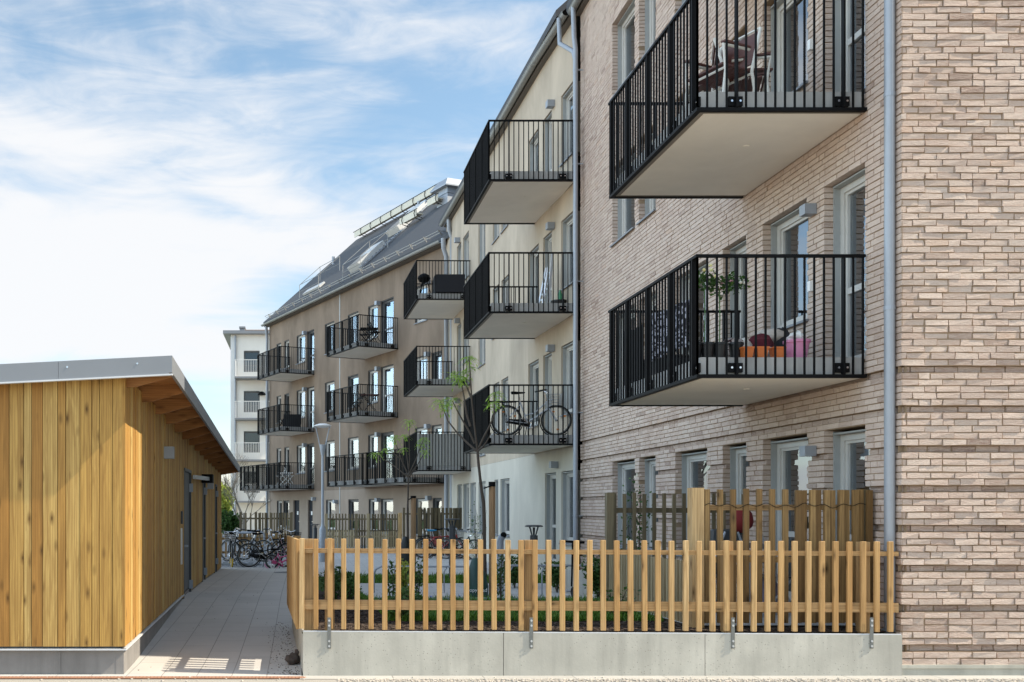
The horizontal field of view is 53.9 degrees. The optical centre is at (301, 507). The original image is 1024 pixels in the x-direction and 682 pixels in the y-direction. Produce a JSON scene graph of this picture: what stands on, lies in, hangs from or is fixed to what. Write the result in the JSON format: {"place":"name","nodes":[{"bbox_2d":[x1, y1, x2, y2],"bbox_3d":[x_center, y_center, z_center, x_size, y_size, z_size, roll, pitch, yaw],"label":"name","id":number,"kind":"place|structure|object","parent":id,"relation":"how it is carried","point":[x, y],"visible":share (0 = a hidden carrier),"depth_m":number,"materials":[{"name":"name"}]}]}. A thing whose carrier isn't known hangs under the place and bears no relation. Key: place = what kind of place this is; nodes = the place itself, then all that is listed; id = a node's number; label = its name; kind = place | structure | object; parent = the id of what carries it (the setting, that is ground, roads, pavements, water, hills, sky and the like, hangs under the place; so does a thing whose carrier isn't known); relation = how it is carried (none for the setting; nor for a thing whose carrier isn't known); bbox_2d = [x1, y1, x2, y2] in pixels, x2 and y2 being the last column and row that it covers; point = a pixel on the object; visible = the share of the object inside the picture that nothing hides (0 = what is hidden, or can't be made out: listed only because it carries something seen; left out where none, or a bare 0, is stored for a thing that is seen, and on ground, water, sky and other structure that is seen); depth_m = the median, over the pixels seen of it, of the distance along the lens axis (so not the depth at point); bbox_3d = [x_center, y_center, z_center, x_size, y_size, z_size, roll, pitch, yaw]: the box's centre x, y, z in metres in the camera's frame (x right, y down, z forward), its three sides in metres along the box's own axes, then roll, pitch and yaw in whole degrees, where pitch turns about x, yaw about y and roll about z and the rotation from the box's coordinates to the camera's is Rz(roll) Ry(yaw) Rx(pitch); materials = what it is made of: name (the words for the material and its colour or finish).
{"place":"outdoors","nodes":[
{"label":"outdoors","id":0,"kind":"place"},
{"bbox_2d":[0,567,301,675],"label":"footpath","id":1,"kind":"structure","parent":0,"point":[232,638],"depth_m":12.51,"materials":[{"name":"grey concrete"}]},
{"bbox_2d":[0,355,239,673],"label":"timber shed","id":2,"kind":"structure","parent":1,"relation":"on","point":[112,470],"depth_m":9.74,"materials":[{"name":"brown wood"}]},
{"bbox_2d":[183,468,192,598],"bbox_3d":[-1.947,0.431,16.515,0.110,2.162,1.326,0,0,-1],"label":"door","id":3,"kind":"structure","parent":2,"relation":"in","point":[185,469],"depth_m":17.11,"materials":[{"name":"grey paint"}]},
{"bbox_2d":[201,483,206,581],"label":"door","id":4,"kind":"structure","parent":2,"relation":"in","point":[205,489],"depth_m":20.58,"materials":[{"name":"grey paint"}]},
{"bbox_2d":[0,0,572,491],"label":"sky","id":5,"kind":"structure","parent":0,"point":[173,173],"materials":[{"name":"blue"}]},
{"bbox_2d":[221,534,394,566],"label":"courtyard","id":6,"kind":"structure","parent":0,"point":[250,560],"depth_m":32.74,"materials":[{"name":"grey concrete"}]},
{"bbox_2d":[221,482,233,512],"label":"bush","id":7,"kind":"object","parent":6,"relation":"on","point":[226,504],"visible":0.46,"depth_m":59.65,"materials":[{"name":"green plant"}]},
{"bbox_2d":[221,509,238,534],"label":"bush","id":8,"kind":"object","parent":6,"relation":"on","point":[230,521],"visible":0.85,"depth_m":56.67,"materials":[{"name":"green plant"}]},
{"bbox_2d":[221,530,240,566],"bbox_3d":[-2.045,1.190,27.989,0.582,1.049,1.781,0,0,-7],"label":"bicycle","id":9,"kind":"object","parent":6,"relation":"on","point":[232,552],"visible":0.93,"depth_m":27.87,"materials":[{"name":"metal"}]},
{"bbox_2d":[221,476,271,536],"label":"bare tree","id":10,"kind":"object","parent":6,"relation":"on","point":[252,490],"visible":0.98,"depth_m":43.92,"materials":[{"name":"brown plant"}]},
{"bbox_2d":[221,529,273,561],"bbox_3d":[-1.715,1.190,30.197,1.781,1.049,0.582,0,0,15],"label":"bicycle","id":11,"kind":"object","parent":6,"relation":"on","point":[254,551],"visible":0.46,"depth_m":30.13,"materials":[{"name":"metal"}]},
{"bbox_2d":[221,533,289,556],"bbox_3d":[-1.651,1.304,33.023,2.540,0.869,0.075,0,0,0],"label":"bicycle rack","id":12,"kind":"object","parent":6,"relation":"on","point":[244,537],"visible":0.19,"depth_m":32.98,"materials":[{"name":"black metal"}]},
{"bbox_2d":[233,528,286,560],"bbox_3d":[-1.322,1.190,30.998,1.781,1.049,0.582,0,0,-10],"label":"bicycle","id":13,"kind":"object","parent":6,"relation":"on","point":[249,541],"visible":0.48,"depth_m":30.95,"materials":[{"name":"metal"}]},
{"bbox_2d":[236,531,291,566],"bbox_3d":[-0.956,1.190,27.299,1.781,1.049,0.582,0,0,-6],"label":"bicycle","id":14,"kind":"object","parent":6,"relation":"on","point":[261,556],"visible":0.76,"depth_m":27.26,"materials":[{"name":"metal"}]},
{"bbox_2d":[239,512,292,545],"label":"slat fence","id":15,"kind":"object","parent":6,"relation":"on","point":[264,518],"visible":0.49,"depth_m":41.98,"materials":[{"name":"brown wood"}]},
{"bbox_2d":[318,553,488,575],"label":"court path","id":16,"kind":"structure","parent":0,"point":[377,561],"depth_m":29.14,"materials":[{"name":"grey concrete"}]},
{"bbox_2d":[314,423,330,561],"bbox_3d":[0.643,-0.458,30.000,0.540,4.276,0.540,0,0,0],"label":"street lamp","id":17,"kind":"object","parent":16,"relation":"on","point":[322,533],"visible":0.96,"depth_m":29.96,"materials":[{"name":"metal"}]},
{"bbox_2d":[325,514,397,548],"bbox_3d":[2.240,1.005,36.233,2.760,1.550,0.565,0,0,0],"label":"slat fence","id":18,"kind":"object","parent":16,"relation":"on","point":[356,519],"visible":0.77,"depth_m":36.28,"materials":[{"name":"brown wood"}]},
{"bbox_2d":[328,530,397,548],"bbox_3d":[2.265,1.309,36.023,2.670,0.959,0.075,0,0,0],"label":"slat fence","id":19,"kind":"object","parent":16,"relation":"on","point":[352,536],"visible":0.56,"depth_m":35.98,"materials":[{"name":"brown wood"}]},
{"bbox_2d":[369,419,429,539],"bbox_3d":[2.427,-0.256,24.003,1.670,3.836,0.707,0,0,0],"label":"young tree","id":20,"kind":"object","parent":16,"relation":"on","point":[376,455],"visible":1,"depth_m":23.99,"materials":[{"name":"green plant"}]},
{"bbox_2d":[408,496,415,571],"bbox_3d":[2.731,0.696,24.045,0.200,1.968,0.150,0,0,0],"label":"tree stake","id":21,"kind":"object","parent":16,"relation":"on","point":[413,517],"visible":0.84,"depth_m":23.99,"materials":[{"name":"black paint"}]},
{"bbox_2d":[402,507,461,554],"bbox_3d":[4.764,0.895,34.583,2.363,1.789,0.265,0,0,0],"label":"slat fence","id":22,"kind":"object","parent":16,"relation":"on","point":[437,517],"visible":0.5,"depth_m":34.48,"materials":[{"name":"brown wood"}]},
{"bbox_2d":[360,583,596,597],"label":"garden path","id":23,"kind":"structure","parent":0,"point":[432,589],"depth_m":19.26,"materials":[{"name":"grey concrete"}]},
{"bbox_2d":[463,558,488,597],"bbox_3d":[2.817,1.170,15.689,0.404,0.700,0.332,0,0,0],"label":"watering bag","id":24,"kind":"object","parent":23,"relation":"on","point":[473,577],"visible":0.65,"depth_m":15.59,"materials":[{"name":"green plastic"}]},
{"bbox_2d":[484,482,494,596],"bbox_3d":[3.096,0.578,16.021,0.221,2.004,0.112,0,0,-31],"label":"tree stake","id":25,"kind":"object","parent":23,"relation":"on","point":[491,486],"visible":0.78,"depth_m":16.01,"materials":[{"name":"black paint"}]},
{"bbox_2d":[552,569,596,596],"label":"ramp kerb","id":26,"kind":"structure","parent":23,"relation":"on","point":[582,589],"depth_m":17.47,"materials":[{"name":"concrete"}]},
{"bbox_2d":[346,572,665,621],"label":"grass","id":27,"kind":"structure","parent":0,"point":[459,614],"depth_m":11.18,"materials":[{"name":"green plant"}]},
{"bbox_2d":[0,679,1019,681],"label":"street","id":28,"kind":"structure","parent":0,"point":[170,680],"depth_m":9.45,"materials":[{"name":"grey asphalt"}]},
{"bbox_2d":[40,676,1023,681],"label":"gravel","id":29,"kind":"structure","parent":28,"relation":"on","point":[494,679],"depth_m":9.42,"materials":[{"name":"grey gravel"}]},
{"bbox_2d":[257,532,790,590],"bbox_3d":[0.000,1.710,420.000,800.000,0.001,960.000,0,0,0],"label":"ground","id":30,"kind":"structure","parent":0,"point":[789,587],"depth_m":33.81,"materials":[{"name":"concrete"}]},
{"bbox_2d":[0,676,304,678],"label":"curb","id":31,"kind":"object","parent":30,"relation":"on","point":[149,677],"visible":1,"depth_m":9.57,"materials":[{"name":"concrete"}]},
{"bbox_2d":[223,326,268,530],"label":"white apartment building","id":32,"kind":"structure","parent":30,"relation":"on","point":[248,389],"depth_m":68.00,"materials":[{"name":"beige paint"}]},
{"bbox_2d":[244,351,259,371],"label":"window","id":33,"kind":"structure","parent":32,"relation":"in","point":[247,354],"depth_m":68.75,"materials":[{"name":"grey glass"}]},
{"bbox_2d":[244,391,259,411],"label":"window","id":34,"kind":"structure","parent":32,"relation":"in","point":[248,395],"depth_m":68.75,"materials":[{"name":"grey glass"}]},
{"bbox_2d":[244,431,259,451],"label":"window","id":35,"kind":"structure","parent":32,"relation":"in","point":[250,437],"depth_m":68.75,"materials":[{"name":"grey glass"}]},
{"bbox_2d":[240,145,579,548],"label":"brown apartment building","id":36,"kind":"structure","parent":30,"relation":"on","point":[321,362],"depth_m":44.16,"materials":[{"name":"beige paint"}]},
{"bbox_2d":[307,443,330,490],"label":"balcony door","id":37,"kind":"structure","parent":36,"relation":"in","point":[309,468],"depth_m":48.98,"materials":[{"name":"metal"}]},
{"bbox_2d":[368,435,392,475],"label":"window","id":38,"kind":"structure","parent":36,"relation":"in","point":[370,437],"depth_m":42.80,"materials":[{"name":"glass"}]},
{"bbox_2d":[368,368,392,411],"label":"window","id":39,"kind":"structure","parent":36,"relation":"in","point":[388,373],"depth_m":42.78,"materials":[{"name":"glass"}]},
{"bbox_2d":[369,499,392,532],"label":"window","id":40,"kind":"structure","parent":36,"relation":"in","point":[388,505],"depth_m":42.80,"materials":[{"name":"metal"}]},
{"bbox_2d":[368,301,393,343],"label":"window","id":41,"kind":"structure","parent":36,"relation":"in","point":[388,307],"depth_m":42.62,"materials":[{"name":"metal"}]},
{"bbox_2d":[381,364,393,411],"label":"balcony door","id":42,"kind":"structure","parent":36,"relation":"in","point":[383,369],"depth_m":41.76,"materials":[{"name":"metal"}]},
{"bbox_2d":[292,619,901,675],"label":"retaining wall","id":43,"kind":"structure","parent":30,"relation":"on","point":[414,653],"depth_m":9.70,"materials":[{"name":"concrete"}]},
{"bbox_2d":[287,536,300,628],"bbox_3d":[-0.039,0.825,11.278,0.179,1.010,3.002,0,0,-3],"label":"picket fence","id":44,"kind":"object","parent":43,"relation":"on","point":[293,542],"visible":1,"depth_m":10.48,"materials":[{"name":"brown wood"}]},
{"bbox_2d":[299,538,898,648],"bbox_3d":[2.982,0.860,9.781,6.017,1.101,0.197,0,0,0],"label":"picket fence","id":45,"kind":"object","parent":43,"relation":"on","point":[528,605],"visible":1,"depth_m":9.71,"materials":[{"name":"brown wood"}]},
{"bbox_2d":[403,0,866,574],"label":"beige apartment building","id":46,"kind":"structure","parent":30,"relation":"on","point":[511,214],"depth_m":23.43,"materials":[{"name":"paint"}]},
{"bbox_2d":[433,274,464,292],"bbox_3d":[4.911,-7.426,32.400,0.989,0.600,0.500,0,0,0],"label":"storage chest","id":47,"kind":"object","parent":46,"relation":"on","point":[450,283],"visible":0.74,"depth_m":32.15,"materials":[{"name":"black plastic"}]},
{"bbox_2d":[461,484,468,531],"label":"window","id":48,"kind":"structure","parent":46,"relation":"in","point":[466,486],"depth_m":33.58,"materials":[{"name":"grey metal"}]},
{"bbox_2d":[498,479,509,537],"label":"window","id":49,"kind":"structure","parent":46,"relation":"in","point":[505,482],"depth_m":27.82,"materials":[{"name":"grey metal"}]},
{"bbox_2d":[490,389,571,434],"bbox_3d":[5.021,-2.055,21.266,1.781,1.049,0.582,0,4,2],"label":"bicycle","id":50,"kind":"object","parent":46,"relation":"on","point":[535,417],"visible":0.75,"depth_m":21.26,"materials":[{"name":"metal"}]},
{"bbox_2d":[527,360,538,428],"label":"window","id":51,"kind":"structure","parent":46,"relation":"in","point":[533,367],"depth_m":24.67,"materials":[{"name":"grey metal"}]},
{"bbox_2d":[530,132,537,170],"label":"window","id":52,"kind":"structure","parent":46,"relation":"in","point":[536,136],"depth_m":24.67,"materials":[{"name":"grey metal"}]},
{"bbox_2d":[530,245,538,302],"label":"window","id":53,"kind":"structure","parent":46,"relation":"in","point":[536,249],"depth_m":24.67,"materials":[{"name":"grey metal"}]},
{"bbox_2d":[539,254,552,302],"bbox_3d":[5.509,-5.036,21.766,0.286,1.265,0.464,0,0,41],"label":"step ladder","id":54,"kind":"object","parent":46,"relation":"on","point":[546,280],"visible":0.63,"depth_m":21.75,"materials":[{"name":"metal"}]},
{"bbox_2d":[545,225,580,338],"bbox_3d":[6.219,-5.410,23.042,0.765,2.820,1.368,0,0,0],"label":"balcony door","id":55,"kind":"structure","parent":46,"relation":"in","point":[548,240],"depth_m":23.28,"materials":[{"name":"grey metal"}]},
{"bbox_2d":[545,108,580,210],"bbox_3d":[6.219,-8.240,23.042,0.765,2.820,1.368,0,0,0],"label":"balcony door","id":56,"kind":"structure","parent":46,"relation":"in","point":[550,116],"depth_m":23.24,"materials":[{"name":"grey metal"}]},
{"bbox_2d":[545,338,581,457],"bbox_3d":[6.219,-2.580,23.042,0.765,2.820,1.368,0,0,0],"label":"balcony door","id":57,"kind":"structure","parent":46,"relation":"in","point":[548,359],"depth_m":23.28,"materials":[{"name":"glass"}]},
{"bbox_2d":[546,458,582,569],"bbox_3d":[6.230,0.250,22.828,0.774,2.820,1.541,0,0,0],"label":"balcony door","id":58,"kind":"structure","parent":46,"relation":"in","point":[550,477],"depth_m":23.16,"materials":[{"name":"grey metal"}]},
{"bbox_2d":[559,471,572,545],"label":"window","id":59,"kind":"structure","parent":46,"relation":"in","point":[567,476],"depth_m":21.91,"materials":[{"name":"grey metal"}]},
{"bbox_2d":[560,342,572,416],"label":"window","id":60,"kind":"structure","parent":46,"relation":"in","point":[567,350],"depth_m":21.91,"materials":[{"name":"grey metal"}]},
{"bbox_2d":[559,84,579,166],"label":"window","id":61,"kind":"structure","parent":46,"relation":"in","point":[567,98],"depth_m":21.90,"materials":[{"name":"grey metal"}]},
{"bbox_2d":[561,213,580,290],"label":"window","id":62,"kind":"structure","parent":46,"relation":"in","point":[567,224],"depth_m":21.90,"materials":[{"name":"grey metal"}]},
{"bbox_2d":[566,0,1023,674],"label":"brick apartment building","id":63,"kind":"structure","parent":30,"relation":"on","point":[844,188],"depth_m":10.41,"materials":[{"name":"brick"}]},
{"bbox_2d":[609,156,634,247],"bbox_3d":[6.115,-5.783,18.169,0.300,1.495,1.311,0,0,0],"label":"window","id":64,"kind":"structure","parent":63,"relation":"in","point":[622,203],"depth_m":18.71,"materials":[{"name":"grey metal"}]},
{"bbox_2d":[609,0,634,100],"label":"window","id":65,"kind":"structure","parent":63,"relation":"in","point":[628,17],"depth_m":18.69,"materials":[{"name":"grey metal"}]},
{"bbox_2d":[624,324,641,384],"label":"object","id":66,"kind":"object","parent":63,"relation":"hanging from","point":[631,354],"visible":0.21,"depth_m":12.46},
{"bbox_2d":[617,461,658,548],"bbox_3d":[6.362,-0.070,18.169,0.795,2.300,1.951,0,0,0],"label":"window","id":67,"kind":"structure","parent":63,"relation":"in","point":[623,467],"depth_m":18.74,"materials":[{"name":"grey metal"}]},
{"bbox_2d":[636,0,655,65],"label":"window","id":68,"kind":"structure","parent":63,"relation":"in","point":[650,5],"depth_m":17.23,"materials":[{"name":"grey metal"}]},
{"bbox_2d":[652,298,688,361],"bbox_3d":[4.309,-2.091,11.450,0.079,0.570,1.300,0,0,0],"label":"blanket","id":69,"kind":"object","parent":63,"relation":"hanging from","point":[666,329],"visible":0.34,"depth_m":11.40,"materials":[{"name":"fabric"}]},
{"bbox_2d":[637,451,707,549],"bbox_3d":[6.362,-0.070,16.903,0.795,2.300,1.509,0,0,0],"label":"window","id":70,"kind":"structure","parent":63,"relation":"in","point":[700,467],"depth_m":17.20,"materials":[{"name":"grey glass"}]},
{"bbox_2d":[652,280,705,341],"bbox_3d":[6.432,-2.975,16.903,0.657,2.150,1.509,0,0,0],"label":"window","id":71,"kind":"structure","parent":63,"relation":"in","point":[701,293],"depth_m":16.38,"materials":[{"name":"grey metal"}]},
{"bbox_2d":[701,342,714,356],"bbox_3d":[4.426,-1.701,10.600,0.162,0.190,0.162,0,0,0],"label":"plant pot","id":72,"kind":"object","parent":63,"relation":"on","point":[710,349],"visible":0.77,"depth_m":10.54,"materials":[{"name":"black plastic"}]},
{"bbox_2d":[699,264,719,341],"bbox_3d":[4.420,-2.219,10.661,0.322,0.867,0.279,0,0,0],"label":"rose standard","id":73,"kind":"object","parent":72,"relation":"on","point":[702,276],"visible":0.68,"depth_m":10.63,"materials":[{"name":"green plant"}]},
{"bbox_2d":[676,445,749,556],"bbox_3d":[6.362,-0.070,15.019,0.795,2.300,1.915,0,0,0],"label":"window","id":74,"kind":"structure","parent":63,"relation":"in","point":[688,459],"depth_m":15.52,"materials":[{"name":"grey metal"}]},
{"bbox_2d":[713,342,724,356],"bbox_3d":[4.560,-1.701,10.600,0.162,0.190,0.162,0,0,0],"label":"plant pot","id":75,"kind":"object","parent":63,"relation":"on","point":[721,349],"visible":0.48,"depth_m":10.54,"materials":[{"name":"black plastic"}]},
{"bbox_2d":[705,275,732,341],"bbox_3d":[4.598,-2.188,10.687,0.321,0.804,0.288,0,0,0],"label":"rose standard","id":76,"kind":"object","parent":75,"relation":"in","point":[712,288],"visible":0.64,"depth_m":10.70,"materials":[{"name":"green plant"}]},
{"bbox_2d":[685,27,761,106],"bbox_3d":[4.769,-4.931,11.019,0.625,0.938,0.600,0,0,-25],"label":"garden chair","id":77,"kind":"object","parent":63,"relation":"on","point":[741,64],"visible":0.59,"depth_m":10.94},
{"bbox_2d":[728,342,743,356],"bbox_3d":[4.741,-1.701,10.600,0.162,0.190,0.162,0,0,0],"label":"plant pot","id":78,"kind":"object","parent":63,"relation":"on","point":[731,346],"visible":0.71,"depth_m":10.56,"materials":[{"name":"black plastic"}]},
{"bbox_2d":[720,271,751,294],"bbox_3d":[4.715,-2.188,10.597,0.363,0.803,0.261,0,0,0],"label":"rose standard","id":79,"kind":"object","parent":78,"relation":"on","point":[741,283],"visible":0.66,"depth_m":10.58,"materials":[{"name":"green plant"}]},
{"bbox_2d":[711,38,771,91],"bbox_3d":[5.095,-4.911,11.265,0.625,0.938,0.600,0,0,20],"label":"garden chair","id":80,"kind":"object","parent":63,"relation":"on","point":[760,76],"visible":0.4,"depth_m":11.11,"materials":[{"name":"brown wood"}]},
{"bbox_2d":[730,221,807,340],"bbox_3d":[6.432,-2.975,13.497,0.657,2.150,1.432,0,0,0],"label":"window","id":81,"kind":"structure","parent":63,"relation":"in","point":[796,237],"depth_m":13.40,"materials":[{"name":"grey metal"}]},
{"bbox_2d":[730,437,811,584],"bbox_3d":[6.432,-0.070,13.497,0.657,2.300,1.432,0,0,0],"label":"window","id":82,"kind":"structure","parent":63,"relation":"in","point":[796,465],"depth_m":13.48,"materials":[{"name":"grey metal"}]},
{"bbox_2d":[740,0,807,91],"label":"window","id":83,"kind":"structure","parent":63,"relation":"in","point":[799,6],"depth_m":13.27,"materials":[{"name":"grey metal"}]},
{"bbox_2d":[783,330,810,356],"bbox_3d":[5.405,-1.772,10.600,0.281,0.332,0.281,0,0,0],"label":"plant pot","id":84,"kind":"object","parent":63,"relation":"on","point":[799,344],"visible":0.69,"depth_m":10.52,"materials":[{"name":"pink plastic"}]},
{"bbox_2d":[770,188,866,351],"bbox_3d":[6.362,-2.975,12.105,0.795,2.150,1.810,0,0,0],"label":"window","id":85,"kind":"structure","parent":63,"relation":"in","point":[779,229],"depth_m":11.97,"materials":[{"name":"grey metal"}]},
{"bbox_2d":[770,0,866,93],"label":"window","id":86,"kind":"structure","parent":63,"relation":"in","point":[780,3],"depth_m":12.54,"materials":[{"name":"grey metal"}]},
{"bbox_2d":[770,429,870,600],"bbox_3d":[6.431,0.155,12.105,0.657,2.750,1.810,0,0,0],"label":"balcony door","id":87,"kind":"structure","parent":63,"relation":"in","point":[779,449],"depth_m":12.54,"materials":[{"name":"grey metal"}]},
{"bbox_2d":[833,429,866,541],"bbox_3d":[6.431,0.155,10.765,0.657,2.750,1.515,0,0,0],"label":"balcony door","id":88,"kind":"structure","parent":63,"relation":"in","point":[842,441],"depth_m":11.09,"materials":[{"name":"grey metal"}]},
{"bbox_2d":[833,167,866,358],"bbox_3d":[6.431,-2.650,10.765,0.657,2.800,1.515,0,0,0],"label":"balcony door","id":89,"kind":"structure","parent":63,"relation":"in","point":[843,192],"depth_m":11.08,"materials":[{"name":"grey metal"}]},
{"bbox_2d":[835,0,865,91],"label":"balcony door","id":90,"kind":"structure","parent":63,"relation":"in","point":[858,35],"depth_m":11.07,"materials":[{"name":"grey metal"}]},
{"bbox_2d":[302,576,895,633],"bbox_3d":[3.100,1.476,16.710,6.200,0.400,13.780,0,0,0],"label":"garden","id":91,"kind":"object","parent":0,"point":[319,584],"visible":0.03,"depth_m":9.90,"materials":[{"name":"green plant"}]},
{"bbox_2d":[318,590,381,619],"bbox_3d":[0.485,1.463,15.200,0.930,0.395,8.600,0,0,0],"label":"side bed","id":92,"kind":"object","parent":91,"relation":"on","point":[320,592],"visible":0.12,"depth_m":11.90,"materials":[{"name":"green plant"}]},
{"bbox_2d":[427,356,505,577],"bbox_3d":[2.740,-0.464,16.070,1.397,4.096,0.864,0,0,0],"label":"young tree","id":93,"kind":"object","parent":91,"relation":"on","point":[478,448],"visible":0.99,"depth_m":15.98,"materials":[{"name":"green plant"}]},
{"bbox_2d":[496,554,504,599],"bbox_3d":[2.632,0.942,12.797,0.235,0.788,0.256,0,0,-44],"label":"shrub","id":94,"kind":"object","parent":91,"relation":"on","point":[499,575],"visible":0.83,"depth_m":12.77,"materials":[{"name":"green plant"}]},
{"bbox_2d":[540,560,566,592],"bbox_3d":[4.852,1.329,18.611,0.548,0.653,0.699,0,0,0],"label":"shrub","id":95,"kind":"object","parent":91,"relation":"on","point":[555,573],"visible":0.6,"depth_m":18.51,"materials":[{"name":"green plant"}]},
{"bbox_2d":[581,555,599,596],"bbox_3d":[4.590,1.078,14.969,0.548,0.769,0.591,0,0,15],"label":"shrub","id":96,"kind":"object","parent":91,"relation":"on","point":[596,575],"visible":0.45,"depth_m":14.90,"materials":[{"name":"green plant"}]},
{"bbox_2d":[310,594,885,632],"bbox_3d":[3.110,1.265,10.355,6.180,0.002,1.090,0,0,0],"label":"planting bed","id":97,"kind":"object","parent":91,"relation":"on","point":[539,627],"visible":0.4,"depth_m":10.30,"materials":[{"name":"brown wood"}]},
{"bbox_2d":[387,585,430,617],"bbox_3d":[1.174,1.083,10.904,0.534,0.401,0.603,0,0,38],"label":"shrub","id":98,"kind":"object","parent":97,"relation":"on","point":[404,595],"visible":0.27,"depth_m":10.87,"materials":[{"name":"green plant"}]},
{"bbox_2d":[687,488,872,628],"bbox_3d":[5.024,0.532,10.215,1.902,1.475,0.151,0,0,-1],"label":"patio screen","id":99,"kind":"object","parent":97,"relation":"on","point":[698,517],"visible":0.56,"depth_m":10.15,"materials":[{"name":"brown wood"}]},
{"bbox_2d":[605,493,794,600],"bbox_3d":[5.824,0.589,13.205,3.379,1.582,0.110,0,0,0],"label":"slat fence","id":100,"kind":"object","parent":91,"relation":"on","point":[612,510],"visible":0.18,"depth_m":13.19,"materials":[{"name":"brown wood"}]},
{"bbox_2d":[619,478,651,549],"bbox_3d":[4.629,0.453,13.508,0.396,1.757,0.590,0,0,-23],"label":"climbing plant","id":101,"kind":"object","parent":100,"relation":"attached to","point":[640,528],"visible":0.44,"depth_m":13.47,"materials":[{"name":"green plant"}]},
{"bbox_2d":[638,611,854,624],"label":"patio","id":102,"kind":"structure","parent":91,"relation":"on","point":[776,619],"depth_m":10.43,"materials":[{"name":"grey concrete"}]},
{"bbox_2d":[609,555,682,622],"bbox_3d":[4.168,0.950,11.725,0.075,0.760,2.750,0,0,1],"label":"slat fence","id":103,"kind":"object","parent":102,"relation":"on","point":[678,579],"visible":0.25,"depth_m":11.55,"materials":[{"name":"brown wood"}]},
{"bbox_2d":[710,529,742,575],"bbox_3d":[5.108,0.545,11.640,0.414,0.570,0.080,0,0,0],"label":"patio chair","id":104,"kind":"object","parent":102,"relation":"on","point":[713,534],"visible":0.22,"depth_m":11.60,"materials":[{"name":"grey paint"}]},
{"bbox_2d":[749,555,776,614],"bbox_3d":[5.459,0.885,11.500,0.600,0.710,0.600,0,0,0],"label":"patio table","id":105,"kind":"object","parent":102,"relation":"on","point":[750,579],"visible":0.2,"depth_m":11.24,"materials":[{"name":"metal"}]},
{"bbox_2d":[729,510,753,532],"bbox_3d":[5.210,0.150,11.500,0.279,0.310,0.198,0,0,0],"label":"barbecue grill","id":106,"kind":"object","parent":105,"relation":"on","point":[739,520],"visible":0.45,"depth_m":11.43,"materials":[{"name":"metal"}]},
{"bbox_2d":[300,675,1023,678],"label":"pavement","id":107,"kind":"structure","parent":0,"point":[722,677],"depth_m":9.60,"materials":[{"name":"grey concrete"}]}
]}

